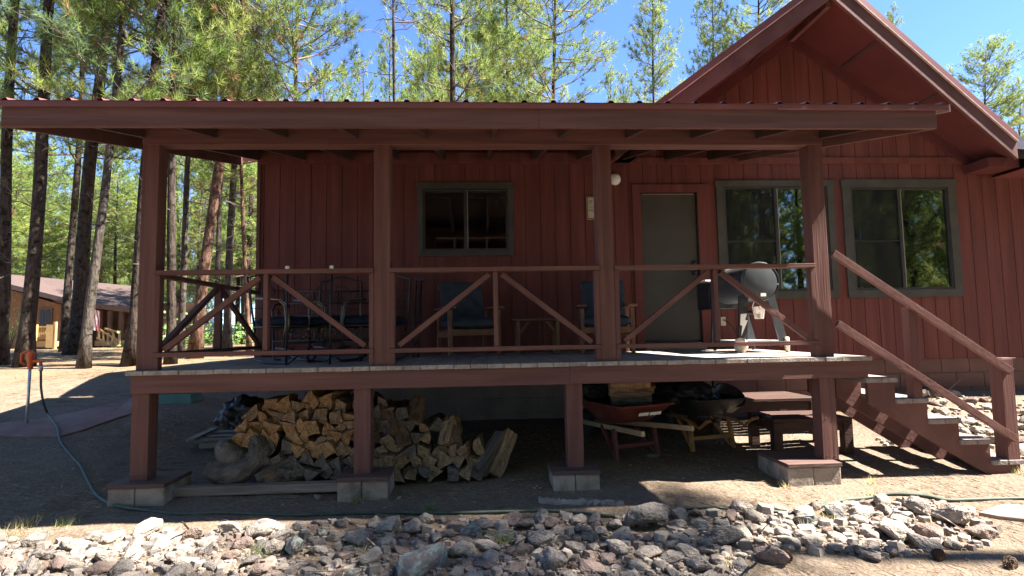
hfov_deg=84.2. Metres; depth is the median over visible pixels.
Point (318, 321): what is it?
iron spring chair
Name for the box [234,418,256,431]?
split log
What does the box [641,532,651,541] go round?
rock
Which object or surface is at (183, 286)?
pine tree
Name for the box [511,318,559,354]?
side table
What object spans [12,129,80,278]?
pine tree
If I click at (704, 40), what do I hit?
pine tree
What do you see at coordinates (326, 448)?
split log
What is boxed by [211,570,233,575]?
rock
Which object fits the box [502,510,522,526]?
rock
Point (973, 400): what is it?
rock
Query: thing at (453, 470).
split log
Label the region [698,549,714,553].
rock
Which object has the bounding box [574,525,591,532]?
rock
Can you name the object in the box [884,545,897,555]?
rock
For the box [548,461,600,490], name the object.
concrete pier
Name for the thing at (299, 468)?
split log
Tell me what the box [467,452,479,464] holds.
split log
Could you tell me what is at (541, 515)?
rock
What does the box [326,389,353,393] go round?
split log
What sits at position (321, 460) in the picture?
split log
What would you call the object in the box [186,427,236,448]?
wooden pallet
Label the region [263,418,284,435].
split log
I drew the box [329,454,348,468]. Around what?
split log
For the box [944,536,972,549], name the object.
rock
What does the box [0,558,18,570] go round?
rock
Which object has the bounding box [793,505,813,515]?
rock
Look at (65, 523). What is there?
grass
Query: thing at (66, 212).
pine tree
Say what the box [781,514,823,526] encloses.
rock
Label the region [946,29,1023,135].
pine tree
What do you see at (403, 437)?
split log
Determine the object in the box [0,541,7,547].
rock
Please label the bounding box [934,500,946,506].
rock
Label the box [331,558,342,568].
rock
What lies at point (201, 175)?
pine tree
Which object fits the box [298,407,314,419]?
split log
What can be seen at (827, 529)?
rock
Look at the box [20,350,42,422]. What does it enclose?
yard hydrant
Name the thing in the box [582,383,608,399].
black bag
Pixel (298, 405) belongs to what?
split log
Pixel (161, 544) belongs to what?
rock
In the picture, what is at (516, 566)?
rock
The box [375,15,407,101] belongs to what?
pine tree
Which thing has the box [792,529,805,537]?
rock
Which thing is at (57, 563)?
rock
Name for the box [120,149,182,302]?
pine tree
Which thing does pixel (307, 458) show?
split log
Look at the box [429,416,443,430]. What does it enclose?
split log
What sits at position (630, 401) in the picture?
split log
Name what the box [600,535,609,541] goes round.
rock
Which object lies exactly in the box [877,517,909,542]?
rock
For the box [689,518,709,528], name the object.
rock
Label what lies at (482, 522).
rock
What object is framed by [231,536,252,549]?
rock
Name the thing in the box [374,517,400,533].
rock
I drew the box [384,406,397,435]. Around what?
split log
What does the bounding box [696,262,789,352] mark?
pellet grill
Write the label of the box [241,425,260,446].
split log
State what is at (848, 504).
rock
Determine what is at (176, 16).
pine tree
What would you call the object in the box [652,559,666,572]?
rock
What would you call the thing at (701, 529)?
rock
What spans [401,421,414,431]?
split log
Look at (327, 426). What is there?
split log
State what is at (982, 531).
rock
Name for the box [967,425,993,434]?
rock
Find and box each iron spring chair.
[246,275,333,364]
[306,276,364,362]
[334,275,411,361]
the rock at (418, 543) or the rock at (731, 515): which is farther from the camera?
the rock at (731, 515)
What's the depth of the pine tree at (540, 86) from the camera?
29.75 m
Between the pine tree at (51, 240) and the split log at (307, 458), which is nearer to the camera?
the split log at (307, 458)
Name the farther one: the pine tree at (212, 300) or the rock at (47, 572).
the pine tree at (212, 300)
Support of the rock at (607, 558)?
on the ground at (525, 471)
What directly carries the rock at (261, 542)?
on the ground at (525, 471)
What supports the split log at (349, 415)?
on the split log at (346, 436)
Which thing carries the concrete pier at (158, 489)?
on the ground at (525, 471)
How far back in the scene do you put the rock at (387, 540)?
3.82 m
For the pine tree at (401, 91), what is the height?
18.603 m
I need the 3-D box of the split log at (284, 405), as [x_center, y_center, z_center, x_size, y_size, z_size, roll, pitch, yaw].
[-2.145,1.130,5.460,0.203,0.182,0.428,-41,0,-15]
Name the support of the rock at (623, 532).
on the ground at (525, 471)
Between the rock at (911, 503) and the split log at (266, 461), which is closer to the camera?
the rock at (911, 503)
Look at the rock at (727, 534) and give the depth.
3.80 m
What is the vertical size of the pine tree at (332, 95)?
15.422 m
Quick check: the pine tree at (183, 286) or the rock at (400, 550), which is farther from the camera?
the pine tree at (183, 286)
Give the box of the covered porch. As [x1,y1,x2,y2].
[0,97,950,480]
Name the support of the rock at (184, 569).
on the ground at (525, 471)
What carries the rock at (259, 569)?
on the ground at (525, 471)
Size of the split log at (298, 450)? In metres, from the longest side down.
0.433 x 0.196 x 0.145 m
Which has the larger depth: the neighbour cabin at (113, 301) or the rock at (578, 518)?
the neighbour cabin at (113, 301)
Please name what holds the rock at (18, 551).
on the ground at (525, 471)
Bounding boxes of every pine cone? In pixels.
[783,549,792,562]
[930,548,945,560]
[1002,555,1018,568]
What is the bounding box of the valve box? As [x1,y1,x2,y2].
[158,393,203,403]
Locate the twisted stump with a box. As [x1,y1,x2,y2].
[202,433,269,483]
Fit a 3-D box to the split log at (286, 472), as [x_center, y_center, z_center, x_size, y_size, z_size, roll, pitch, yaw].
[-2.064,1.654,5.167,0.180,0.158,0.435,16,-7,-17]
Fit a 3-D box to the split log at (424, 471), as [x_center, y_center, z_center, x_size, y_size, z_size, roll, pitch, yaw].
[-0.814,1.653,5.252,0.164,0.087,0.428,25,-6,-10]
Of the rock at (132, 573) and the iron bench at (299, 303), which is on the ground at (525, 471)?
the rock at (132, 573)
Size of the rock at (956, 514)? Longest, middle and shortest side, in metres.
0.290 x 0.261 x 0.181 m
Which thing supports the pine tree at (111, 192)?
on the ground at (525, 471)
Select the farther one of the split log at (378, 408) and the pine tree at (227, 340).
the pine tree at (227, 340)
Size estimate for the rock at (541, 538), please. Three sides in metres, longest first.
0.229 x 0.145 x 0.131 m
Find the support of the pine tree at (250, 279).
on the ground at (525, 471)
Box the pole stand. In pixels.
[285,265,333,364]
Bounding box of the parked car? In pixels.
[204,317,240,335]
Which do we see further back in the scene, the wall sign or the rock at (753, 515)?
the wall sign
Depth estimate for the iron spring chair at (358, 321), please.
5.73 m
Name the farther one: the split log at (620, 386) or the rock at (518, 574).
the split log at (620, 386)
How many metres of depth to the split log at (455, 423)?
5.33 m
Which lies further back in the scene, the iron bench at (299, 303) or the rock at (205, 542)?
the iron bench at (299, 303)
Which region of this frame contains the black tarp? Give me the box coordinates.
[652,381,720,410]
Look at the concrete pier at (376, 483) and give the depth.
4.69 m
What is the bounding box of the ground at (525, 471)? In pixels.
[0,335,1023,575]
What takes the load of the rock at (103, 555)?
on the ground at (525, 471)
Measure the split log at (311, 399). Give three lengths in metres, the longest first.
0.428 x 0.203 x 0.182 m
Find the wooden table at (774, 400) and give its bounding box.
[688,391,811,434]
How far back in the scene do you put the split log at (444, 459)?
5.10 m
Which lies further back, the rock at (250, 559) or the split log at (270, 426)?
the split log at (270, 426)
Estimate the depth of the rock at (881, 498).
4.45 m
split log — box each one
[230,431,247,447]
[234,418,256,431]
[241,404,262,420]
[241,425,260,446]
[249,419,262,431]
[254,455,301,482]
[258,410,271,421]
[261,427,269,441]
[262,393,294,414]
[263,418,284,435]
[263,453,278,464]
[264,464,314,482]
[267,431,285,445]
[268,408,285,422]
[268,440,281,455]
[269,450,289,465]
[272,394,297,413]
[275,466,292,479]
[279,420,295,433]
[280,408,305,423]
[281,436,292,453]
[285,426,321,443]
[289,442,306,458]
[289,453,298,465]
[291,399,307,412]
[291,459,305,476]
[296,416,308,433]
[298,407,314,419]
[298,449,316,465]
[300,419,323,438]
[300,435,308,445]
[300,438,319,458]
[301,390,325,409]
[304,466,324,480]
[312,407,329,423]
[314,453,335,467]
[315,434,326,449]
[318,390,350,410]
[318,435,351,457]
[320,455,338,478]
[322,420,338,435]
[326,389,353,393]
[326,430,341,442]
[329,409,343,424]
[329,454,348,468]
[329,467,342,479]
[334,394,352,411]
[335,420,346,431]
[335,439,353,458]
[341,411,353,419]
[341,428,353,445]
[343,454,353,465]
[344,419,353,434]
[373,457,379,465]
[374,391,387,407]
[374,399,391,424]
[374,429,381,444]
[375,442,388,456]
[376,418,387,433]
[379,451,397,466]
[380,433,395,450]
[381,400,401,418]
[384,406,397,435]
[388,443,404,451]
[394,454,409,468]
[394,461,404,482]
[395,399,409,420]
[395,418,411,447]
[398,440,415,458]
[400,461,416,479]
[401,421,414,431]
[407,395,425,424]
[409,449,422,473]
[410,427,423,447]
[417,427,430,443]
[417,439,433,459]
[417,464,434,477]
[419,412,445,432]
[423,451,447,467]
[427,464,443,481]
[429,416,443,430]
[431,440,448,456]
[433,441,452,468]
[437,416,454,446]
[444,414,462,433]
[446,415,460,443]
[447,459,465,480]
[448,443,456,456]
[450,435,462,448]
[450,453,466,467]
[456,435,475,461]
[457,460,472,480]
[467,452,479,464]
[471,464,483,480]
[473,432,484,454]
[475,431,505,476]
[488,428,516,477]
[608,382,649,389]
[608,385,650,397]
[609,394,652,406]
[650,382,655,393]
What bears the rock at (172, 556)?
on the ground at (525, 471)
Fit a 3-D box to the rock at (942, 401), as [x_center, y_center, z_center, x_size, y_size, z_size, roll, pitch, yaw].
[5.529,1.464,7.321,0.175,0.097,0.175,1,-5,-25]
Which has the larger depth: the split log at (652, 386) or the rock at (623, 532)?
the split log at (652, 386)
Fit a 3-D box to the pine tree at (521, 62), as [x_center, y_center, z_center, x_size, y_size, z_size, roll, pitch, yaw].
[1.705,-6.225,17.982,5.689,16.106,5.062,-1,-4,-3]
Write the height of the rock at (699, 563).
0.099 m
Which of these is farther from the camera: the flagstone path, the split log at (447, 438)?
the flagstone path
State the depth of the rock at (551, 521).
4.07 m
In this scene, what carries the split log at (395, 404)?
on the split log at (381, 425)
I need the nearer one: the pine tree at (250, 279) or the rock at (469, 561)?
the rock at (469, 561)
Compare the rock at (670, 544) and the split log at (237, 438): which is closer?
the rock at (670, 544)
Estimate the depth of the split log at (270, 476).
4.95 m
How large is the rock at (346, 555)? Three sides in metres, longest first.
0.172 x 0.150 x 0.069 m
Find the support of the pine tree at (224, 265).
on the ground at (525, 471)
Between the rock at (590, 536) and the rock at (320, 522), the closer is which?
the rock at (590, 536)
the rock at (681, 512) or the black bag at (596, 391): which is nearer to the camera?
the rock at (681, 512)
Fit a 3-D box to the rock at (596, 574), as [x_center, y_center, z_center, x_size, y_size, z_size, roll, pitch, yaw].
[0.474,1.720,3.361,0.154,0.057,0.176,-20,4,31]
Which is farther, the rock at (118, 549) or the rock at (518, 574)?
the rock at (118, 549)
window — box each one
[39,308,52,325]
[416,182,513,256]
[714,180,839,298]
[840,179,963,297]
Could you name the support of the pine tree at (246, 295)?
on the ground at (525, 471)
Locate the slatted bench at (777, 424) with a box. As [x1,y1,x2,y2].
[747,410,853,453]
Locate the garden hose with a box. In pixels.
[40,371,1023,516]
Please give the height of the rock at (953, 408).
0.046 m
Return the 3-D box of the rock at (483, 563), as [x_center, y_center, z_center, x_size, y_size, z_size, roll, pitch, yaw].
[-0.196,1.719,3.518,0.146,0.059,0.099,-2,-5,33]
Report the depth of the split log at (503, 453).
5.18 m
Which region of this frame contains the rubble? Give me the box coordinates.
[0,392,1023,575]
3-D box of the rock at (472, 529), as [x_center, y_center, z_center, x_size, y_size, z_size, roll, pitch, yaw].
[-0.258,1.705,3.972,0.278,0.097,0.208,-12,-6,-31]
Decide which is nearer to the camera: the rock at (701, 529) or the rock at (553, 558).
the rock at (553, 558)
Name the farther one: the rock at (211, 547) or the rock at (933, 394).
the rock at (933, 394)
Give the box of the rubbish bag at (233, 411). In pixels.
[213,394,264,429]
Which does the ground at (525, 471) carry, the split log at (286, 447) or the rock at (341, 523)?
the rock at (341, 523)
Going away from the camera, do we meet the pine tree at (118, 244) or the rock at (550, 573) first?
the rock at (550, 573)
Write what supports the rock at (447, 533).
on the ground at (525, 471)
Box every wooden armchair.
[434,282,504,356]
[576,280,636,353]
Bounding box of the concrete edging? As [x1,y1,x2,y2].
[538,496,623,505]
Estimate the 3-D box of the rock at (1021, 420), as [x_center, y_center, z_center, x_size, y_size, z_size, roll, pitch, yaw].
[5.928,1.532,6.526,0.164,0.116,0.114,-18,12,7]
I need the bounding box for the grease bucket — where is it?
[752,303,764,318]
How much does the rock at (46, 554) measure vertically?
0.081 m
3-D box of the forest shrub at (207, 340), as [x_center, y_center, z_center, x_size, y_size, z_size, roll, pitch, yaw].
[-13.571,1.844,25.289,3.321,1.508,2.160,-1,-4,-3]
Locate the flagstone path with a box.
[0,397,131,437]
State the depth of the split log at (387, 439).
5.18 m
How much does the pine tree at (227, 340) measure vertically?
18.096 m
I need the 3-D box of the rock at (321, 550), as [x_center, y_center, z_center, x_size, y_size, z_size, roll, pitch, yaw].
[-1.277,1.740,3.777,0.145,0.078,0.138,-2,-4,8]
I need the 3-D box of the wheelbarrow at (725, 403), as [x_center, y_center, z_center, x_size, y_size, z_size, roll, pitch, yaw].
[2.074,1.412,6.473,0.682,0.734,1.732,0,-5,-17]
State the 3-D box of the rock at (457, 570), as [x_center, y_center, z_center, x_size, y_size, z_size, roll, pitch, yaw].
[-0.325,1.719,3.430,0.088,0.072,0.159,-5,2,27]
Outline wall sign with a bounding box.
[586,196,593,219]
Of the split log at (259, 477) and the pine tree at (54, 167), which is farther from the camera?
the pine tree at (54, 167)
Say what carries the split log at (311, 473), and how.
on the ground at (525, 471)
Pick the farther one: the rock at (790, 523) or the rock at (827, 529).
the rock at (790, 523)
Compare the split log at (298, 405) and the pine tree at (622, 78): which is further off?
the pine tree at (622, 78)
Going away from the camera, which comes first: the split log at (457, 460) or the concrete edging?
the concrete edging
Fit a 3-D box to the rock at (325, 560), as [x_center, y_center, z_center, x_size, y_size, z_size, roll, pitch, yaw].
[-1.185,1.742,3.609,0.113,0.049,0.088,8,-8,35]
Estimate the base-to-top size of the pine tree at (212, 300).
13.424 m
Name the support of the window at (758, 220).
in the cabin at (930, 220)
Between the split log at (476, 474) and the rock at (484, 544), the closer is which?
the rock at (484, 544)
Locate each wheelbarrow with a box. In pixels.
[582,383,693,460]
[652,393,770,451]
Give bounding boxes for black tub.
[714,383,745,412]
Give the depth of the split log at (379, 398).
5.33 m
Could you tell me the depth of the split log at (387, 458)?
5.07 m
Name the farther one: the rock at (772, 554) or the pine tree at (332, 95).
the pine tree at (332, 95)
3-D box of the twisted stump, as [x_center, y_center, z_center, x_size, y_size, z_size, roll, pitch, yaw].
[-2.425,1.519,5.028,0.521,0.425,0.344,-1,-4,-3]
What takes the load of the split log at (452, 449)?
on the split log at (457, 460)
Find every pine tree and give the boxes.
[0,0,61,257]
[0,0,87,365]
[0,0,143,351]
[0,0,170,367]
[0,0,215,368]
[11,171,51,277]
[11,178,69,277]
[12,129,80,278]
[12,146,75,278]
[13,174,65,273]
[16,3,168,354]
[41,161,63,278]
[44,138,83,279]
[46,179,131,270]
[54,172,166,283]
[67,85,137,282]
[73,0,258,366]
[74,144,134,284]
[84,0,258,364]
[96,0,263,357]
[107,181,136,284]
[110,191,136,285]
[116,156,221,302]
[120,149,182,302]
[123,160,179,285]
[164,155,240,298]
[165,0,329,358]
[167,3,269,348]
[178,0,299,350]
[185,0,290,347]
[186,182,221,313]
[195,69,282,344]
[196,0,375,161]
[202,61,286,343]
[206,252,223,315]
[211,181,255,339]
[212,211,240,302]
[234,165,256,277]
[235,180,256,322]
[300,61,354,100]
[335,61,351,100]
[345,49,378,100]
[348,0,452,101]
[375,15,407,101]
[379,0,515,101]
[397,46,458,101]
[400,21,456,101]
[405,0,517,101]
[445,6,534,101]
[460,0,551,101]
[478,0,621,101]
[494,1,562,101]
[604,69,618,102]
[611,64,633,102]
[615,0,686,102]
[681,0,736,76]
[701,0,789,60]
[885,1,903,26]
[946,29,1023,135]
[990,91,1023,135]
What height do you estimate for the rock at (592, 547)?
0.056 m
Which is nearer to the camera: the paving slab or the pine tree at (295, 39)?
the paving slab
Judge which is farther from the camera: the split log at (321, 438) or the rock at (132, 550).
the split log at (321, 438)
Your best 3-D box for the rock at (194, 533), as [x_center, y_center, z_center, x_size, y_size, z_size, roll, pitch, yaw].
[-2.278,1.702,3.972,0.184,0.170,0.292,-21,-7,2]
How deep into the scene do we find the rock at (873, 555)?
3.58 m
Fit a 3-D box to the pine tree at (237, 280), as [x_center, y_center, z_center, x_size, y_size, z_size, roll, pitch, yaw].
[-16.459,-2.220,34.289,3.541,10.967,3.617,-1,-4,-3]
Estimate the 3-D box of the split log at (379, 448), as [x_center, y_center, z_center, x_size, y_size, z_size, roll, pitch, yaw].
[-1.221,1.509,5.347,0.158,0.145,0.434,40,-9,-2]
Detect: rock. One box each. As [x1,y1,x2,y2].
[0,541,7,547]
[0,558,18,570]
[1,536,19,542]
[1,566,14,575]
[10,549,25,556]
[15,556,39,575]
[20,530,50,547]
[29,546,51,556]
[34,549,54,559]
[37,570,49,575]
[47,573,69,575]
[48,555,67,570]
[59,539,91,550]
[63,560,84,571]
[68,544,84,557]
[82,549,141,575]
[83,547,101,555]
[84,530,105,540]
[93,550,118,560]
[97,530,124,544]
[108,545,122,552]
[108,559,134,575]
[118,571,138,575]
[120,540,149,563]
[127,535,143,545]
[132,517,162,537]
[146,549,158,555]
[151,531,181,551]
[155,564,170,573]
[164,551,187,561]
[164,563,193,575]
[173,526,183,532]
[175,557,199,564]
[180,521,202,540]
[182,538,193,546]
[195,532,220,547]
[202,541,218,557]
[203,558,224,569]
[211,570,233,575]
[217,521,240,534]
[221,549,240,559]
[228,569,237,575]
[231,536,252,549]
[241,554,258,565]
[244,518,276,537]
[250,540,267,550]
[250,562,271,575]
[264,538,285,554]
[270,528,293,540]
[276,563,288,569]
[285,536,302,555]
[290,521,304,531]
[293,562,307,569]
[303,559,313,565]
[306,493,323,499]
[306,537,325,546]
[306,545,327,555]
[306,568,346,575]
[308,565,322,575]
[311,519,328,525]
[316,529,326,536]
[320,556,332,564]
[325,532,344,541]
[331,551,354,559]
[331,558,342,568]
[334,517,348,527]
[344,528,369,548]
[345,568,361,575]
[355,537,382,565]
[364,528,373,535]
[367,516,380,528]
[371,534,382,539]
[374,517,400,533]
[378,536,395,547]
[392,545,410,554]
[395,541,446,575]
[396,533,409,539]
[402,516,414,522]
[403,517,421,532]
[413,539,424,549]
[418,512,433,523]
[430,532,441,542]
[434,516,447,523]
[441,528,454,537]
[447,521,467,531]
[447,540,476,556]
[448,564,464,575]
[453,536,472,541]
[460,516,494,536]
[460,557,473,567]
[466,570,483,575]
[471,539,500,550]
[473,559,492,568]
[474,518,494,529]
[481,549,498,564]
[481,568,490,575]
[493,528,517,539]
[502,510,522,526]
[504,533,533,557]
[507,561,525,573]
[512,572,526,575]
[514,519,534,528]
[515,535,526,543]
[528,529,558,548]
[535,507,549,524]
[538,545,567,570]
[544,516,561,527]
[544,572,555,575]
[546,524,564,536]
[561,570,574,575]
[562,541,585,553]
[569,513,586,524]
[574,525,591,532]
[578,558,605,574]
[580,530,598,542]
[586,543,599,550]
[588,511,606,523]
[588,570,600,575]
[590,521,600,527]
[594,526,608,535]
[599,552,615,564]
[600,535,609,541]
[606,539,629,555]
[608,519,622,529]
[611,526,630,539]
[618,567,638,575]
[624,502,679,526]
[628,558,650,572]
[634,545,663,558]
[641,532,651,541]
[647,452,660,457]
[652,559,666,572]
[659,550,684,564]
[664,566,679,575]
[665,539,679,548]
[667,519,686,527]
[669,532,692,542]
[670,507,686,520]
[674,543,699,557]
[674,562,685,569]
[684,555,712,571]
[688,508,702,516]
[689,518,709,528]
[694,528,708,531]
[697,537,710,545]
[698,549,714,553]
[699,502,746,522]
[702,568,720,575]
[705,525,743,544]
[710,555,727,564]
[713,518,729,525]
[720,551,729,559]
[730,499,753,514]
[731,557,750,574]
[732,552,747,557]
[735,525,752,540]
[745,509,765,522]
[746,523,759,532]
[753,541,789,564]
[758,524,774,535]
[769,503,786,510]
[772,535,800,548]
[773,526,796,536]
[780,544,794,552]
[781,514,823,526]
[782,519,794,526]
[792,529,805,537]
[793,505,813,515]
[794,534,822,545]
[808,501,822,510]
[821,526,833,532]
[824,504,845,517]
[826,543,842,550]
[827,531,846,541]
[827,538,881,561]
[833,525,850,532]
[842,500,860,508]
[845,545,854,552]
[847,505,881,518]
[849,514,870,523]
[858,526,879,538]
[859,523,872,527]
[861,538,881,546]
[871,516,879,520]
[873,493,890,505]
[875,503,893,514]
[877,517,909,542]
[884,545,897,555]
[887,511,917,526]
[902,496,930,515]
[907,531,943,552]
[913,524,943,538]
[916,503,971,524]
[922,389,927,396]
[927,380,959,397]
[927,391,939,405]
[932,407,949,415]
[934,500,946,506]
[937,397,947,403]
[938,514,998,540]
[943,526,955,535]
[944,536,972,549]
[949,390,961,396]
[949,407,960,410]
[959,427,971,434]
[961,419,980,424]
[962,397,978,403]
[964,505,975,515]
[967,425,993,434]
[976,397,989,402]
[981,404,991,410]
[982,436,994,443]
[1018,416,1023,422]
[1018,424,1023,429]
[1019,436,1023,442]
[1019,444,1023,455]
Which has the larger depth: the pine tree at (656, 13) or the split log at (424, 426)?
the pine tree at (656, 13)
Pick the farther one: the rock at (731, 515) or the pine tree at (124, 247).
the pine tree at (124, 247)
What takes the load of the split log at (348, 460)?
on the split log
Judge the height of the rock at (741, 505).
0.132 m
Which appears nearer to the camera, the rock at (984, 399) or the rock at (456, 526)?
the rock at (456, 526)
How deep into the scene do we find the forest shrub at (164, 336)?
21.42 m
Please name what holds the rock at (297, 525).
on the ground at (525, 471)
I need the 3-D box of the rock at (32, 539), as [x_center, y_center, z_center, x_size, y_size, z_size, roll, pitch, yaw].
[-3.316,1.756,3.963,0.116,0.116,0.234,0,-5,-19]
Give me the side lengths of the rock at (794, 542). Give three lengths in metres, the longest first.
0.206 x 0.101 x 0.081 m
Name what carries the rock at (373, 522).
on the ground at (525, 471)
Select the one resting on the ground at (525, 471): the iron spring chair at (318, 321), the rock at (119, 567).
the rock at (119, 567)
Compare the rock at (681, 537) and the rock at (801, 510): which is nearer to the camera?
the rock at (681, 537)
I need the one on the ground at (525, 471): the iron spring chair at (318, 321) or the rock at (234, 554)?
the rock at (234, 554)
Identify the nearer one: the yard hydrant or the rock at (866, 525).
the rock at (866, 525)
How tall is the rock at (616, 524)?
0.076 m
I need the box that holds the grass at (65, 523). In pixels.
[0,345,1023,568]
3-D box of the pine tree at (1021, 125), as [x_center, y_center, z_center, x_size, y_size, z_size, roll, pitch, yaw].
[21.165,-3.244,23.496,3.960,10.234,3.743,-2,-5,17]
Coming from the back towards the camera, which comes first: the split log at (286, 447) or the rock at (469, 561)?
the split log at (286, 447)
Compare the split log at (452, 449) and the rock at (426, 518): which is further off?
the split log at (452, 449)
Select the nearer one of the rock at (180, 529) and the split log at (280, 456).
the rock at (180, 529)
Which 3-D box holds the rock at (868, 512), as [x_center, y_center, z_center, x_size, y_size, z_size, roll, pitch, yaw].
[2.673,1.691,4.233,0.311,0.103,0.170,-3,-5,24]
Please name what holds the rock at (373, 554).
on the ground at (525, 471)
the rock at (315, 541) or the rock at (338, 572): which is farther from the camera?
the rock at (315, 541)
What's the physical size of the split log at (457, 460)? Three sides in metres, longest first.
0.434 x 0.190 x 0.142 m
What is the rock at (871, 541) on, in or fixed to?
on the ground at (525, 471)
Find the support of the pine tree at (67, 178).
on the ground at (525, 471)
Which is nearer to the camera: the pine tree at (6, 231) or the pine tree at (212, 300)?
the pine tree at (6, 231)
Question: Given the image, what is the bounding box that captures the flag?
[93,307,101,330]
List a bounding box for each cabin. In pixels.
[9,275,194,348]
[242,0,1023,420]
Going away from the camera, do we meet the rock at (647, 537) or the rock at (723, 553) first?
the rock at (723, 553)
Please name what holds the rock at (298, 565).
on the ground at (525, 471)
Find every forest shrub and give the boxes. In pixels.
[117,310,208,346]
[185,319,239,344]
[210,313,253,344]
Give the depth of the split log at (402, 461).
5.12 m
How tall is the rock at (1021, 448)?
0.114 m
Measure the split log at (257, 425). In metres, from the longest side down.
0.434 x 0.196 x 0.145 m
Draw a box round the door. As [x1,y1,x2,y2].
[640,192,702,342]
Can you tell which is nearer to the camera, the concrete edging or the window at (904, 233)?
the concrete edging
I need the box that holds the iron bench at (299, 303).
[271,290,368,360]
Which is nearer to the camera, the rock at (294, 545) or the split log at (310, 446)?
the rock at (294, 545)
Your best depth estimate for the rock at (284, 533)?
3.97 m
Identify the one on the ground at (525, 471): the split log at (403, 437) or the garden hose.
the garden hose
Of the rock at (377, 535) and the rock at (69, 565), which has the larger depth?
the rock at (377, 535)
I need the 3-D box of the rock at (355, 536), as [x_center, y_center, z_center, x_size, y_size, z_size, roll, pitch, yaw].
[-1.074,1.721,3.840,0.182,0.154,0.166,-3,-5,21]
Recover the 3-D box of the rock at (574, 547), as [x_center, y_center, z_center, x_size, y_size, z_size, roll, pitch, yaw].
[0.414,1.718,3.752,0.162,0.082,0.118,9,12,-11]
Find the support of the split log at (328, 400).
on the split log at (335, 416)
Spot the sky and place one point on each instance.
(942, 29)
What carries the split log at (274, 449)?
on the split log at (266, 461)
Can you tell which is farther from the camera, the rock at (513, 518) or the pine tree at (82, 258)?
the pine tree at (82, 258)
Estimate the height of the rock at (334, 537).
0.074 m
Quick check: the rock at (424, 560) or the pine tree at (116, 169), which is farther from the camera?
the pine tree at (116, 169)
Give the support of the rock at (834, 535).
on the ground at (525, 471)
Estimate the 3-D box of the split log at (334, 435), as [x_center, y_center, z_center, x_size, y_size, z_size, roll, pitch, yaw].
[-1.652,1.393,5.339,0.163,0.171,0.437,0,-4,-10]
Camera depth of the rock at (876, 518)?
4.13 m
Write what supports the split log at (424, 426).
on the split log at (415, 433)
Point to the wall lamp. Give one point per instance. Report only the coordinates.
(615, 179)
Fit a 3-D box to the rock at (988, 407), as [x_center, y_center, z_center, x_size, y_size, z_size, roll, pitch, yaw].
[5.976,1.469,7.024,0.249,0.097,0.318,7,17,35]
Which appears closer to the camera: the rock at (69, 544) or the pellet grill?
the rock at (69, 544)
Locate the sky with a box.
[0,0,1023,328]
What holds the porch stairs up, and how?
on the ground at (525, 471)
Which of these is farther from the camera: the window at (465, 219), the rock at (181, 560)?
the window at (465, 219)
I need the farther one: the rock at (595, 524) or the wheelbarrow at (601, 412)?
the wheelbarrow at (601, 412)
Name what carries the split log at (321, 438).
on the split log at (310, 446)
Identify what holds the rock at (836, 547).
on the ground at (525, 471)
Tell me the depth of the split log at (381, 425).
5.24 m
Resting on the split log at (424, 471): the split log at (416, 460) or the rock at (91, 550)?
the split log at (416, 460)
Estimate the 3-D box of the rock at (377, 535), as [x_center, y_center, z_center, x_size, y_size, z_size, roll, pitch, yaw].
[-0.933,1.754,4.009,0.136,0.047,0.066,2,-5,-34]
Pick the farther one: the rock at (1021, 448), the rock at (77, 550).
the rock at (1021, 448)
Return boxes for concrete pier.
[106,471,190,506]
[336,466,394,501]
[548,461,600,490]
[757,449,841,486]
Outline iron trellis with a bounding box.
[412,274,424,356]
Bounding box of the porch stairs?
[807,250,1023,473]
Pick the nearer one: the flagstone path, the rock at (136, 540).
the rock at (136, 540)
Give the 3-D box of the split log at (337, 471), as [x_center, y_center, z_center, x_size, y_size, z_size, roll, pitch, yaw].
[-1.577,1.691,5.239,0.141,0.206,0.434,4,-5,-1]
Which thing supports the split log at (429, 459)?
on the split log at (437, 472)
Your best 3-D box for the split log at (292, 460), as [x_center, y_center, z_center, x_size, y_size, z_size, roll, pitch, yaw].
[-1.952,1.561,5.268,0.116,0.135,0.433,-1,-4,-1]
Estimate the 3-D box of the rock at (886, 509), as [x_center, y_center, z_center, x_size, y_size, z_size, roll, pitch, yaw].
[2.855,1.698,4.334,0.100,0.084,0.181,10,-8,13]
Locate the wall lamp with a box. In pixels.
[611,174,620,184]
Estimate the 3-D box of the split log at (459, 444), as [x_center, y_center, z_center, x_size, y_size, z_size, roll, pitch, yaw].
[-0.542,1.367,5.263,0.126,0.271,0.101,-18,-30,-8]
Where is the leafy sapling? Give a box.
[9,294,20,348]
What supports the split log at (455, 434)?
on the split log at (452, 449)
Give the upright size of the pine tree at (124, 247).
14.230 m
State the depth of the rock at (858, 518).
4.12 m
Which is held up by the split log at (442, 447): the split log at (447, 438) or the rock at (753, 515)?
the split log at (447, 438)
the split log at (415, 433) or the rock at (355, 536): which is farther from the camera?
the split log at (415, 433)
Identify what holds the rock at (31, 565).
on the ground at (525, 471)
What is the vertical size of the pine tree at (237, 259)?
12.374 m
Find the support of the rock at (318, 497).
on the ground at (525, 471)
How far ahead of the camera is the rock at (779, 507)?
4.34 m
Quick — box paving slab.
[979,504,1023,521]

